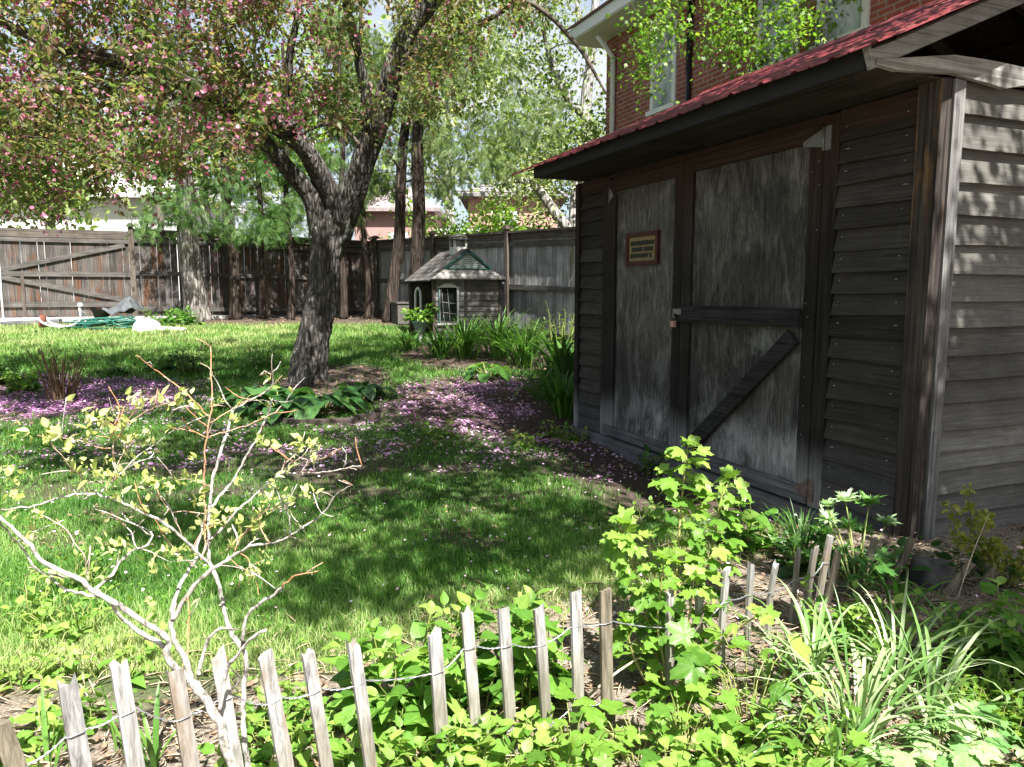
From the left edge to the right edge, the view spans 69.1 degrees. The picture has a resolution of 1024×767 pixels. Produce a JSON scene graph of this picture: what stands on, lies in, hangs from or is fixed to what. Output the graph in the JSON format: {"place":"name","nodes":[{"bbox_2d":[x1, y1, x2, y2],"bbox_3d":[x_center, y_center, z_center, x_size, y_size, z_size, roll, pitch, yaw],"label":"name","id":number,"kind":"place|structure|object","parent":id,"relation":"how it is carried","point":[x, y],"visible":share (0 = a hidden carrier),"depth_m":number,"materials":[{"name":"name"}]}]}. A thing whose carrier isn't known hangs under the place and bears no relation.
{"place":"outdoors","nodes":[
{"label":"outdoors","id":0,"kind":"place"},
{"bbox_2d":[0,0,606,288],"label":"sky","id":1,"kind":"structure","parent":0,"point":[377,13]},
{"bbox_2d":[0,320,781,678],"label":"lawn grass","id":2,"kind":"structure","parent":0,"point":[382,564],"depth_m":3.90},
{"bbox_2d":[0,307,1023,766],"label":"ground","id":3,"kind":"structure","parent":0,"point":[342,373],"depth_m":4.57,"materials":[{"name":"plant"}]},
{"bbox_2d":[0,368,42,392],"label":"perennial","id":4,"kind":"object","parent":3,"relation":"on","point":[17,384],"visible":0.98,"depth_m":8.09,"materials":[{"name":"green plant"}]},
{"bbox_2d":[0,568,77,627],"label":"weed","id":5,"kind":"object","parent":3,"relation":"on","point":[29,598],"visible":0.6,"depth_m":2.87,"materials":[{"name":"green plant"}]},
{"bbox_2d":[0,614,82,690],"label":"weed","id":6,"kind":"object","parent":3,"relation":"on","point":[12,677],"visible":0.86,"depth_m":2.41,"materials":[{"name":"green plant"}]},
{"bbox_2d":[0,675,84,766],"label":"seedling","id":7,"kind":"object","parent":3,"relation":"on","point":[34,744],"visible":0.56,"depth_m":2.07,"materials":[{"name":"green plant"}]},
{"bbox_2d":[6,331,117,400],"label":"bare shrub","id":8,"kind":"object","parent":3,"relation":"on","point":[56,385],"visible":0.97,"depth_m":7.62,"materials":[{"name":"brown plant"}]},
{"bbox_2d":[6,546,117,601],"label":"weed","id":9,"kind":"object","parent":3,"relation":"on","point":[76,552],"visible":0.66,"depth_m":3.18,"materials":[{"name":"green plant"}]},
{"bbox_2d":[0,228,132,317],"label":"board gate","id":10,"kind":"structure","parent":3,"relation":"on","point":[21,285],"depth_m":14.77,"materials":[{"name":"grey wood"}]},
{"bbox_2d":[0,585,144,649],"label":"weed","id":11,"kind":"object","parent":3,"relation":"on","point":[76,631],"visible":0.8,"depth_m":2.74,"materials":[{"name":"green plant"}]},
{"bbox_2d":[41,683,154,751],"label":"seedling","id":12,"kind":"object","parent":3,"relation":"on","point":[92,721],"visible":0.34,"depth_m":2.17,"materials":[{"name":"green plant"}]},
{"bbox_2d":[63,316,136,328],"bbox_3d":[-7.281,-1.108,13.451,1.577,0.234,0.706,1,7,8],"label":"garden hose","id":13,"kind":"object","parent":3,"relation":"on","point":[89,323],"visible":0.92,"depth_m":13.26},
{"bbox_2d":[0,16,218,301],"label":"tree","id":14,"kind":"object","parent":3,"relation":"on","point":[51,223],"visible":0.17,"depth_m":22.53,"materials":[{"name":"green plant"}]},
{"bbox_2d":[48,610,174,687],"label":"weed","id":15,"kind":"object","parent":3,"relation":"on","point":[138,677],"visible":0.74,"depth_m":2.46,"materials":[{"name":"green plant"}]},
{"bbox_2d":[0,162,245,302],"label":"white house","id":16,"kind":"structure","parent":3,"relation":"on","point":[114,221],"depth_m":30.40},
{"bbox_2d":[111,678,193,766],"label":"iris","id":17,"kind":"object","parent":3,"relation":"on","point":[153,750],"visible":0.77,"depth_m":1.94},
{"bbox_2d":[0,338,361,766],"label":"bare shrub","id":18,"kind":"object","parent":3,"relation":"on","point":[192,682],"visible":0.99,"depth_m":1.62,"materials":[{"name":"beige plant"}]},
{"bbox_2d":[168,342,214,375],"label":"perennial","id":19,"kind":"object","parent":3,"relation":"on","point":[181,366],"visible":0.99,"depth_m":9.10,"materials":[{"name":"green plant"}]},
{"bbox_2d":[119,35,282,322],"bbox_3d":[-6.307,-3.960,15.001,2.938,5.529,4.506,-4,8,-29],"label":"cedar tree","id":20,"kind":"object","parent":3,"relation":"on","point":[187,235],"visible":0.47,"depth_m":14.38,"materials":[{"name":"green plant"}]},
{"bbox_2d":[182,24,288,319],"bbox_3d":[-5.569,-4.147,14.966,3.036,5.810,2.314,2,7,14],"label":"cedar tree","id":21,"kind":"object","parent":3,"relation":"on","point":[267,235],"visible":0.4,"depth_m":14.65,"materials":[{"name":"green plant"}]},
{"bbox_2d":[92,0,385,282],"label":"tree","id":22,"kind":"object","parent":3,"relation":"on","point":[204,170],"visible":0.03,"depth_m":23.80,"materials":[{"name":"green plant"}]},
{"bbox_2d":[126,223,374,317],"bbox_3d":[-5.498,-2.333,16.241,5.100,2.108,0.210,-3,8,-23],"label":"board fence","id":23,"kind":"object","parent":3,"relation":"on","point":[149,276],"visible":0.46,"depth_m":16.06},
{"bbox_2d":[208,382,297,414],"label":"hosta","id":24,"kind":"object","parent":3,"relation":"on","point":[228,394],"visible":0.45,"depth_m":7.21,"materials":[{"name":"green plant"}]},
{"bbox_2d":[197,686,311,766],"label":"seedling","id":25,"kind":"object","parent":3,"relation":"on","point":[266,749],"visible":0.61,"depth_m":1.91,"materials":[{"name":"green plant"}]},
{"bbox_2d":[220,41,336,318],"bbox_3d":[-4.763,-4.045,15.321,2.185,5.507,2.862,-6,9,-41],"label":"cedar tree","id":26,"kind":"object","parent":3,"relation":"on","point":[261,276],"visible":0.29,"depth_m":14.93,"materials":[{"name":"green plant"}]},
{"bbox_2d":[233,387,329,423],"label":"hosta","id":27,"kind":"object","parent":3,"relation":"on","point":[268,395],"visible":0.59,"depth_m":6.86,"materials":[{"name":"green plant"}]},
{"bbox_2d":[229,661,342,763],"bbox_3d":[-0.643,0.924,2.091,0.285,0.222,0.318,-5,9,-35],"label":"seedling","id":28,"kind":"object","parent":3,"relation":"on","point":[287,705],"visible":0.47,"depth_m":2.07,"materials":[{"name":"green plant"}]},
{"bbox_2d":[245,666,353,733],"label":"seedling","id":29,"kind":"object","parent":3,"relation":"on","point":[332,712],"visible":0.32,"depth_m":2.18,"materials":[{"name":"green plant"}]},
{"bbox_2d":[251,44,351,319],"bbox_3d":[-4.271,-4.019,15.322,2.522,5.508,2.074,0,7,0],"label":"cedar tree","id":30,"kind":"object","parent":3,"relation":"on","point":[296,204],"visible":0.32,"depth_m":15.07,"materials":[{"name":"green plant"}]},
{"bbox_2d":[0,0,606,385],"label":"crabapple tree","id":31,"kind":"object","parent":3,"relation":"on","point":[333,210],"visible":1,"depth_m":6.58,"materials":[{"name":"green plant"}]},
{"bbox_2d":[181,0,433,213],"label":"tree","id":32,"kind":"object","parent":3,"relation":"on","point":[383,16],"visible":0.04,"depth_m":25.53,"materials":[{"name":"green plant"}]},
{"bbox_2d":[263,387,371,419],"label":"hosta","id":33,"kind":"object","parent":3,"relation":"on","point":[316,405],"visible":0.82,"depth_m":6.91,"materials":[{"name":"green plant"}]},
{"bbox_2d":[0,358,665,481],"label":"fallen petals","id":34,"kind":"object","parent":3,"relation":"on","point":[92,396],"visible":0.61,"depth_m":7.12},
{"bbox_2d":[274,704,405,766],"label":"seedling","id":35,"kind":"object","parent":3,"relation":"on","point":[339,747],"visible":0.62,"depth_m":1.93,"materials":[{"name":"green plant"}]},
{"bbox_2d":[307,0,392,318],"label":"cedar tree","id":36,"kind":"object","parent":3,"relation":"on","point":[343,313],"visible":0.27,"depth_m":15.28,"materials":[{"name":"green plant"}]},
{"bbox_2d":[341,7,406,319],"bbox_3d":[-2.971,-4.596,15.855,1.696,6.506,2.223,0,7,0],"label":"cedar tree","id":37,"kind":"object","parent":3,"relation":"on","point":[376,179],"visible":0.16,"depth_m":15.54,"materials":[{"name":"green plant"}]},
{"bbox_2d":[315,591,485,758],"bbox_3d":[-0.302,0.847,2.120,0.487,0.370,0.387,-3,8,-22],"label":"leafy plant","id":38,"kind":"object","parent":3,"relation":"on","point":[382,644],"visible":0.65,"depth_m":2.11,"materials":[{"name":"green plant"}]},
{"bbox_2d":[348,0,458,322],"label":"cedar tree","id":39,"kind":"object","parent":3,"relation":"on","point":[403,147],"visible":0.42,"depth_m":14.27,"materials":[{"name":"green plant"}]},
{"bbox_2d":[334,683,485,766],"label":"seedling","id":40,"kind":"object","parent":3,"relation":"on","point":[388,756],"visible":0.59,"depth_m":1.94,"materials":[{"name":"green plant"}]},
{"bbox_2d":[355,187,477,246],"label":"pink house","id":41,"kind":"structure","parent":3,"relation":"on","point":[383,223],"depth_m":25.03,"materials":[{"name":"paint"}]},
{"bbox_2d":[367,192,499,239],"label":"shrub","id":42,"kind":"object","parent":3,"relation":"on","point":[446,224],"visible":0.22,"depth_m":18.92,"materials":[{"name":"green plant"}]},
{"bbox_2d":[322,0,555,234],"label":"tree","id":43,"kind":"object","parent":3,"relation":"on","point":[451,99],"visible":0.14,"depth_m":27.86,"materials":[{"name":"green plant"}]},
{"bbox_2d":[404,324,478,359],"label":"daylily","id":44,"kind":"object","parent":3,"relation":"on","point":[440,351],"visible":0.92,"depth_m":10.14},
{"bbox_2d":[384,699,515,766],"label":"seedling","id":45,"kind":"object","parent":3,"relation":"on","point":[409,742],"visible":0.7,"depth_m":1.94,"materials":[{"name":"green plant"}]},
{"bbox_2d":[404,234,505,340],"bbox_3d":[-0.956,-1.536,12.318,1.290,1.825,1.540,-3,8,-23],"label":"playhouse","id":46,"kind":"object","parent":3,"relation":"on","point":[468,281],"visible":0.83,"depth_m":11.77,"materials":[{"name":"grey paint"}]},
{"bbox_2d":[437,283,459,324],"bbox_3d":[-0.992,-1.239,11.629,0.380,0.645,0.051,-3,8,-23],"label":"window","id":47,"kind":"structure","parent":46,"relation":"in","point":[448,299],"depth_m":11.64,"materials":[{"name":"white paint"}]},
{"bbox_2d":[424,313,497,360],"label":"daylily","id":48,"kind":"object","parent":3,"relation":"on","point":[467,353],"visible":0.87,"depth_m":10.15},
{"bbox_2d":[416,590,526,716],"bbox_3d":[-0.168,0.847,2.265,0.362,0.382,0.336,-7,10,-43],"label":"leafy plant","id":49,"kind":"object","parent":3,"relation":"on","point":[458,693],"visible":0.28,"depth_m":2.25,"materials":[{"name":"green plant"}]},
{"bbox_2d":[371,225,574,343],"bbox_3d":[-0.436,-1.754,13.354,0.210,2.318,9.593,-5,9,-35],"label":"board fence","id":50,"kind":"object","parent":3,"relation":"on","point":[535,269],"visible":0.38,"depth_m":12.47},
{"bbox_2d":[412,698,534,766],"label":"seedling","id":51,"kind":"object","parent":3,"relation":"on","point":[491,759],"visible":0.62,"depth_m":1.97,"materials":[{"name":"green plant"}]},
{"bbox_2d":[464,362,511,382],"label":"hosta","id":52,"kind":"object","parent":3,"relation":"on","point":[490,368],"visible":0.96,"depth_m":8.78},
{"bbox_2d":[410,187,567,241],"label":"shrub","id":53,"kind":"object","parent":3,"relation":"on","point":[482,226],"visible":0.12,"depth_m":17.51,"materials":[{"name":"green plant"}]},
{"bbox_2d":[401,0,583,324],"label":"cedar tree","id":54,"kind":"object","parent":3,"relation":"on","point":[418,182],"visible":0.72,"depth_m":13.65,"materials":[{"name":"green plant"}]},
{"bbox_2d":[447,307,539,359],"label":"daylily","id":55,"kind":"object","parent":3,"relation":"on","point":[498,329],"visible":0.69,"depth_m":10.14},
{"bbox_2d":[383,0,606,230],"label":"spring tree","id":56,"kind":"object","parent":3,"relation":"on","point":[583,115],"visible":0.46,"depth_m":17.13,"materials":[{"name":"green plant"}]},
{"bbox_2d":[0,534,998,766],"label":"picket fence","id":57,"kind":"object","parent":3,"relation":"on","point":[75,737],"visible":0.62,"depth_m":1.93,"materials":[{"name":"wood"}]},
{"bbox_2d":[440,585,563,727],"bbox_3d":[-0.046,0.825,2.312,0.428,0.392,0.391,0,7,0],"label":"leafy plant","id":58,"kind":"object","parent":3,"relation":"on","point":[528,600],"visible":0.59,"depth_m":2.25,"materials":[{"name":"green plant"}]},
{"bbox_2d":[0,536,1023,766],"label":"dry straw","id":59,"kind":"object","parent":3,"relation":"on","point":[759,587],"visible":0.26,"depth_m":2.45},
{"bbox_2d":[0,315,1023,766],"bbox_3d":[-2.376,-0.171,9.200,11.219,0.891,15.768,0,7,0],"label":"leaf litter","id":60,"kind":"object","parent":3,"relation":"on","point":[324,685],"visible":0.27,"depth_m":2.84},
{"bbox_2d":[0,365,1023,642],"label":"lawn weeds","id":61,"kind":"object","parent":3,"relation":"on","point":[322,527],"visible":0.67,"depth_m":3.69,"materials":[{"name":"green plant"}]},
{"bbox_2d":[458,177,567,231],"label":"brick house","id":62,"kind":"structure","parent":3,"relation":"on","point":[474,196],"depth_m":32.30,"materials":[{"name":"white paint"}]},
{"bbox_2d":[463,195,564,242],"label":"shrub","id":63,"kind":"object","parent":3,"relation":"on","point":[498,218],"visible":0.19,"depth_m":15.83,"materials":[{"name":"green plant"}]},
{"bbox_2d":[475,317,571,368],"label":"daylily","id":64,"kind":"object","parent":3,"relation":"on","point":[523,356],"visible":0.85,"depth_m":9.46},
{"bbox_2d":[482,120,586,228],"bbox_3d":[0.739,-2.954,14.043,2.574,3.755,2.398,0,7,0],"label":"leaning tree","id":65,"kind":"object","parent":3,"relation":"on","point":[557,216],"visible":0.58,"depth_m":13.53,"materials":[{"name":"green plant"}]},
{"bbox_2d":[489,702,589,766],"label":"seedling","id":66,"kind":"object","parent":3,"relation":"on","point":[571,746],"visible":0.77,"depth_m":1.96,"materials":[{"name":"green plant"}]},
{"bbox_2d":[516,359,573,421],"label":"daylily","id":67,"kind":"object","parent":3,"relation":"on","point":[559,394],"visible":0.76,"depth_m":7.25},
{"bbox_2d":[521,326,573,376],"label":"daylily","id":68,"kind":"object","parent":3,"relation":"on","point":[563,356],"visible":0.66,"depth_m":8.85,"materials":[{"name":"green plant"}]},
{"bbox_2d":[510,597,589,702],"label":"leafy plant","id":69,"kind":"object","parent":3,"relation":"on","point":[565,677],"visible":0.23,"depth_m":2.36,"materials":[{"name":"green plant"}]},
{"bbox_2d":[524,681,642,766],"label":"currant shoot","id":70,"kind":"object","parent":3,"relation":"on","point":[595,746],"visible":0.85,"depth_m":1.97,"materials":[{"name":"green plant"}]},
{"bbox_2d":[566,696,689,766],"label":"currant shoot","id":71,"kind":"object","parent":3,"relation":"on","point":[602,760],"visible":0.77,"depth_m":2.00,"materials":[{"name":"green plant"}]},
{"bbox_2d":[637,704,740,766],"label":"seedling","id":72,"kind":"object","parent":3,"relation":"on","point":[686,759],"visible":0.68,"depth_m":1.96,"materials":[{"name":"green plant"}]},
{"bbox_2d":[599,435,781,703],"bbox_3d":[0.550,0.619,2.416,0.546,0.864,0.427,0,7,0],"label":"currant bush","id":73,"kind":"object","parent":3,"relation":"on","point":[650,597],"visible":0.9,"depth_m":2.38,"materials":[{"name":"green plant"}]},
{"bbox_2d":[628,678,752,766],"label":"currant shoot","id":74,"kind":"object","parent":3,"relation":"on","point":[659,713],"visible":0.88,"depth_m":2.01,"materials":[{"name":"green plant"}]},
{"bbox_2d":[531,0,863,113],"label":"maple tree","id":75,"kind":"object","parent":3,"relation":"on","point":[801,13],"visible":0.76,"depth_m":9.04,"materials":[{"name":"green plant"}]},
{"bbox_2d":[660,617,811,725],"bbox_3d":[0.654,0.848,2.158,0.425,0.277,0.327,2,7,17],"label":"currant shoot","id":76,"kind":"object","parent":3,"relation":"on","point":[688,670],"visible":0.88,"depth_m":2.16,"materials":[{"name":"green plant"}]},
{"bbox_2d":[674,695,803,766],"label":"seedling","id":77,"kind":"object","parent":3,"relation":"on","point":[744,756],"visible":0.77,"depth_m":1.95,"materials":[{"name":"green plant"}]},
{"bbox_2d":[703,488,786,553],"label":"leafy plant","id":78,"kind":"object","parent":3,"relation":"on","point":[749,517],"visible":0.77,"depth_m":3.61,"materials":[{"name":"green plant"}]},
{"bbox_2d":[566,0,934,134],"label":"brick house","id":79,"kind":"structure","parent":3,"relation":"on","point":[595,28],"depth_m":12.22,"materials":[{"name":"red brick"}]},
{"bbox_2d":[645,7,677,116],"bbox_3d":[2.589,-5.399,12.579,0.200,1.570,0.840,-3,8,-23],"label":"window","id":80,"kind":"structure","parent":79,"relation":"in","point":[667,86],"depth_m":12.64,"materials":[{"name":"glass"}]},
{"bbox_2d":[750,0,800,71],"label":"window","id":81,"kind":"structure","parent":79,"relation":"in","point":[760,6],"depth_m":10.33,"materials":[{"name":"white paint"}]},
{"bbox_2d":[809,0,870,49],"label":"window","id":82,"kind":"structure","parent":79,"relation":"in","point":[855,21],"depth_m":9.20,"materials":[{"name":"glass"}]},
{"bbox_2d":[511,0,1023,539],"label":"garden shed","id":83,"kind":"structure","parent":3,"relation":"on","point":[831,284],"depth_m":4.15,"materials":[{"name":"brown wood"}]},
{"bbox_2d":[625,230,660,265],"bbox_3d":[1.024,-1.061,5.851,0.028,0.255,0.454,-3,8,-23],"label":"door sign","id":84,"kind":"object","parent":83,"relation":"attached to","point":[642,248],"visible":1,"depth_m":5.83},
{"bbox_2d":[601,161,684,454],"bbox_3d":[1.020,-0.575,5.937,0.051,2.160,1.108,-3,8,-23],"label":"door","id":85,"kind":"structure","parent":83,"relation":"in","point":[643,362],"depth_m":5.88,"materials":[{"name":"grey wood"}]},
{"bbox_2d":[672,124,831,503],"bbox_3d":[1.470,-0.432,4.831,0.091,2.172,1.392,-3,8,-23],"label":"door","id":86,"kind":"structure","parent":83,"relation":"in","point":[752,212],"depth_m":4.73,"materials":[{"name":"grey wood"}]},
{"bbox_2d":[717,680,872,756],"bbox_3d":[0.759,0.925,2.005,0.412,0.157,0.254,0,7,0],"label":"currant shoot","id":87,"kind":"object","parent":3,"relation":"on","point":[729,697],"visible":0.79,"depth_m":2.02,"materials":[{"name":"green plant"}]},
{"bbox_2d":[749,500,845,554],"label":"grass tuft","id":88,"kind":"object","parent":3,"relation":"on","point":[802,527],"visible":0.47,"depth_m":3.60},
{"bbox_2d":[744,701,867,766],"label":"seedling","id":89,"kind":"object","parent":3,"relation":"on","point":[817,760],"visible":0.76,"depth_m":1.92,"materials":[{"name":"green plant"}]},
{"bbox_2d":[770,524,850,578],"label":"leafy plant","id":90,"kind":"object","parent":3,"relation":"on","point":[796,542],"visible":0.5,"depth_m":3.35,"materials":[{"name":"green plant"}]},
{"bbox_2d":[717,577,933,723],"bbox_3d":[0.914,0.810,2.335,0.619,0.289,0.550,-3,8,-21],"label":"spider plant","id":91,"kind":"object","parent":3,"relation":"on","point":[817,656],"visible":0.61,"depth_m":2.36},
{"bbox_2d":[799,574,892,652],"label":"leafy plant","id":92,"kind":"object","parent":3,"relation":"on","point":[847,623],"visible":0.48,"depth_m":2.58,"materials":[{"name":"green plant"}]},
{"bbox_2d":[747,652,946,766],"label":"spider plant","id":93,"kind":"object","parent":3,"relation":"on","point":[836,736],"visible":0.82,"depth_m":1.94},
{"bbox_2d":[801,488,909,591],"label":"windflower","id":94,"kind":"object","parent":3,"relation":"on","point":[849,523],"visible":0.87,"depth_m":3.25,"materials":[{"name":"green plant"}]},
{"bbox_2d":[736,581,1023,765],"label":"spider plant","id":95,"kind":"object","parent":3,"relation":"on","point":[876,693],"visible":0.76,"depth_m":2.10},
{"bbox_2d":[830,588,933,673],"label":"leafy plant","id":96,"kind":"object","parent":3,"relation":"on","point":[863,610],"visible":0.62,"depth_m":2.52,"materials":[{"name":"green plant"}]},
{"bbox_2d":[841,548,958,621],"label":"daylily","id":97,"kind":"object","parent":3,"relation":"on","point":[885,588],"visible":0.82,"depth_m":2.90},
{"bbox_2d":[798,569,1022,730],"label":"spider plant","id":98,"kind":"object","parent":3,"relation":"on","point":[902,651],"visible":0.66,"depth_m":2.33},
{"bbox_2d":[875,536,966,590],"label":"leafy plant","id":99,"kind":"object","parent":3,"relation":"on","point":[901,542],"visible":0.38,"depth_m":3.24,"materials":[{"name":"green plant"}]},
{"bbox_2d":[830,593,1023,745],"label":"spider plant","id":100,"kind":"object","parent":3,"relation":"on","point":[934,688],"visible":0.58,"depth_m":2.18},
{"bbox_2d":[836,701,1023,766],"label":"columbine","id":101,"kind":"object","parent":3,"relation":"on","point":[985,752],"visible":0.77,"depth_m":1.89,"materials":[{"name":"green plant"}]},
{"bbox_2d":[907,556,955,590],"bbox_3d":[1.806,0.835,3.207,0.183,0.175,0.145,-3,8,-25],"label":"stone","id":102,"kind":"object","parent":3,"relation":"on","point":[938,567],"visible":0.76,"depth_m":3.15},
{"bbox_2d":[896,698,1023,766],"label":"columbine","id":103,"kind":"object","parent":3,"relation":"on","point":[966,730],"visible":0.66,"depth_m":1.98,"materials":[{"name":"green plant"}]},
{"bbox_2d":[925,602,1016,680],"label":"leafy plant","id":104,"kind":"object","parent":3,"relation":"on","point":[981,649],"visible":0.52,"depth_m":2.45,"materials":[{"name":"green plant"}]},
{"bbox_2d":[920,655,1023,722],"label":"leafy plant","id":105,"kind":"object","parent":3,"relation":"on","point":[991,686],"visible":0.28,"depth_m":2.20,"materials":[{"name":"green plant"}]},
{"bbox_2d":[941,482,1023,592],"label":"barberry","id":106,"kind":"object","parent":3,"relation":"on","point":[995,541],"visible":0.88,"depth_m":3.14,"materials":[{"name":"green plant"}]},
{"bbox_2d":[944,650,1023,751],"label":"leafy plant","id":107,"kind":"object","parent":3,"relation":"on","point":[1003,711],"visible":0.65,"depth_m":2.16,"materials":[{"name":"green plant"}]},
{"bbox_2d":[944,602,1023,679],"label":"leafy plant","id":108,"kind":"object","parent":3,"relation":"on","point":[997,648],"visible":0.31,"depth_m":2.44,"materials":[{"name":"green plant"}]},
{"bbox_2d":[974,576,1023,685],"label":"leafy plant","id":109,"kind":"object","parent":3,"relation":"on","point":[1003,600],"visible":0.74,"depth_m":2.39,"materials":[{"name":"green plant"}]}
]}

